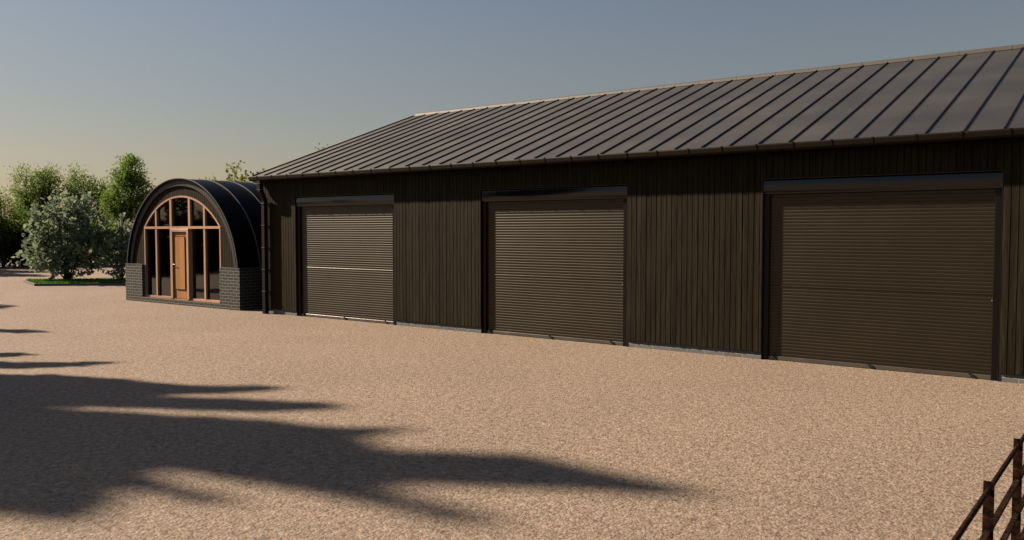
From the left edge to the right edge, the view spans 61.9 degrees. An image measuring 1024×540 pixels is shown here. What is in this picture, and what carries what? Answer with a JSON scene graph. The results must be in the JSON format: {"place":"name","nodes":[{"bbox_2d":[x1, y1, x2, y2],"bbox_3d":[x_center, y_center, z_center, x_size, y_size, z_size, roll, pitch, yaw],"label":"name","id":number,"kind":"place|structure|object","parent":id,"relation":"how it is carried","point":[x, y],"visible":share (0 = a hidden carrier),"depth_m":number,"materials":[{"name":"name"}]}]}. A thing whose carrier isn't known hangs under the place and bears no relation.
{"place":"outdoors","nodes":[
{"label":"outdoors","id":0,"kind":"place"},
{"bbox_2d":[0,254,1023,539],"bbox_3d":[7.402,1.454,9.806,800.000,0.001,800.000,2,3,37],"label":"gravel yard","id":1,"kind":"structure","parent":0,"point":[122,416],"depth_m":7.94,"materials":[{"name":"beige gravel"}]},
{"bbox_2d":[0,185,33,267],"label":"willow tree","id":2,"kind":"object","parent":1,"relation":"on","point":[7,225],"visible":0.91,"depth_m":43.93,"materials":[{"name":"green plant"}]},
{"bbox_2d":[0,217,52,266],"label":"evergreen bush","id":3,"kind":"object","parent":1,"relation":"on","point":[11,249],"visible":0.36,"depth_m":44.46,"materials":[{"name":"green plant"}]},
{"bbox_2d":[4,162,66,226],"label":"willow tree","id":4,"kind":"object","parent":1,"relation":"on","point":[44,189],"visible":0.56,"depth_m":47.50,"materials":[{"name":"green plant"}]},
{"bbox_2d":[23,280,125,285],"bbox_3d":[-12.989,0.484,30.104,10.461,0.085,2.002,0,3,6],"label":"bed edging","id":5,"kind":"object","parent":1,"relation":"on","point":[74,284],"visible":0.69,"depth_m":29.64,"materials":[{"name":"concrete"}]},
{"bbox_2d":[44,222,104,263],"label":"evergreen bush","id":6,"kind":"object","parent":1,"relation":"on","point":[90,259],"visible":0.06,"depth_m":45.51,"materials":[{"name":"green plant"}]},
{"bbox_2d":[27,277,125,283],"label":"grass","id":7,"kind":"structure","parent":1,"relation":"on","point":[80,280],"depth_m":30.43,"materials":[{"name":"green plant"}]},
{"bbox_2d":[54,160,125,227],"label":"willow tree","id":8,"kind":"object","parent":1,"relation":"on","point":[93,188],"visible":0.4,"depth_m":47.97,"materials":[{"name":"green plant"}]},
{"bbox_2d":[96,227,128,265],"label":"evergreen bush","id":9,"kind":"object","parent":1,"relation":"on","point":[109,252],"visible":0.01,"depth_m":45.99,"materials":[{"name":"green plant"}]},
{"bbox_2d":[94,153,155,234],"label":"willow tree","id":10,"kind":"object","parent":1,"relation":"on","point":[129,179],"visible":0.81,"depth_m":45.77,"materials":[{"name":"green plant"}]},
{"bbox_2d":[125,178,262,310],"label":"arched outbuilding","id":11,"kind":"structure","parent":1,"relation":"on","point":[196,242],"depth_m":21.64,"materials":[{"name":"dark metal"},{"name":"grey brick"},{"name":"orange stained timber"}]},
{"bbox_2d":[170,229,190,299],"bbox_3d":[-8.514,-0.146,21.961,0.824,1.823,0.159,2,3,37],"label":"door","id":12,"kind":"structure","parent":11,"relation":"in","point":[179,238],"depth_m":21.92,"materials":[{"name":"orange wood"}]},
{"bbox_2d":[144,196,220,302],"bbox_3d":[-8.490,-0.573,21.969,3.484,2.675,0.093,2,3,37],"label":"window frame","id":13,"kind":"structure","parent":11,"relation":"in","point":[176,212],"depth_m":21.75,"materials":[{"name":"brown wood"}]},
{"bbox_2d":[226,160,264,182],"bbox_3d":[-9.374,-1.739,31.009,2.439,4.556,1.968,-1,3,-21],"label":"maple tree","id":14,"kind":"object","parent":1,"relation":"on","point":[241,178],"visible":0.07,"depth_m":30.80,"materials":[{"name":"green plant"}]},
{"bbox_2d":[248,44,1023,383],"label":"barn","id":15,"kind":"structure","parent":1,"relation":"on","point":[866,214],"depth_m":13.70,"materials":[{"name":"wood"}]},
{"bbox_2d":[296,194,394,324],"bbox_3d":[-3.550,-0.254,18.167,3.066,2.650,0.122,2,3,37],"label":"roller door","id":16,"kind":"structure","parent":15,"relation":"in","point":[346,243],"depth_m":18.14,"materials":[{"name":"paint"}]},
{"bbox_2d":[481,185,626,345],"bbox_3d":[0.692,-0.107,14.944,3.066,2.650,0.122,2,3,37],"label":"roller door","id":17,"kind":"structure","parent":15,"relation":"in","point":[555,259],"depth_m":14.88,"materials":[{"name":"paint"}]},
{"bbox_2d":[762,171,1002,380],"bbox_3d":[4.954,0.041,11.705,3.066,2.650,0.122,2,3,37],"label":"roller door","id":18,"kind":"structure","parent":15,"relation":"in","point":[885,272],"depth_m":11.60,"materials":[{"name":"paint"}]},
{"bbox_2d":[951,433,1023,539],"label":"metal fence","id":19,"kind":"object","parent":1,"relation":"on","point":[990,518],"visible":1,"depth_m":3.41,"materials":[{"name":"rusted iron"}]},
{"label":"turf bed","id":20,"kind":"structure","parent":1,"relation":"on","visible":0},
{"bbox_2d":[11,189,114,279],"bbox_3d":[-16.272,-1.249,31.226,2.722,3.474,2.968,2,3,37],"label":"eucalyptus shrub","id":21,"kind":"object","parent":20,"relation":"on","point":[65,256],"visible":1,"depth_m":30.98,"materials":[{"name":"green plant"}]},
{"bbox_2d":[93,212,132,279],"bbox_3d":[-14.393,-0.719,31.724,2.172,2.878,2.274,2,3,37],"label":"eucalyptus shrub","id":22,"kind":"object","parent":20,"relation":"on","point":[118,239],"visible":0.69,"depth_m":31.37,"materials":[{"name":"green plant"}]},
{"bbox_2d":[0,0,1023,224],"label":"sky","id":23,"kind":"structure","parent":0,"point":[191,89],"materials":[{"name":"blue"}]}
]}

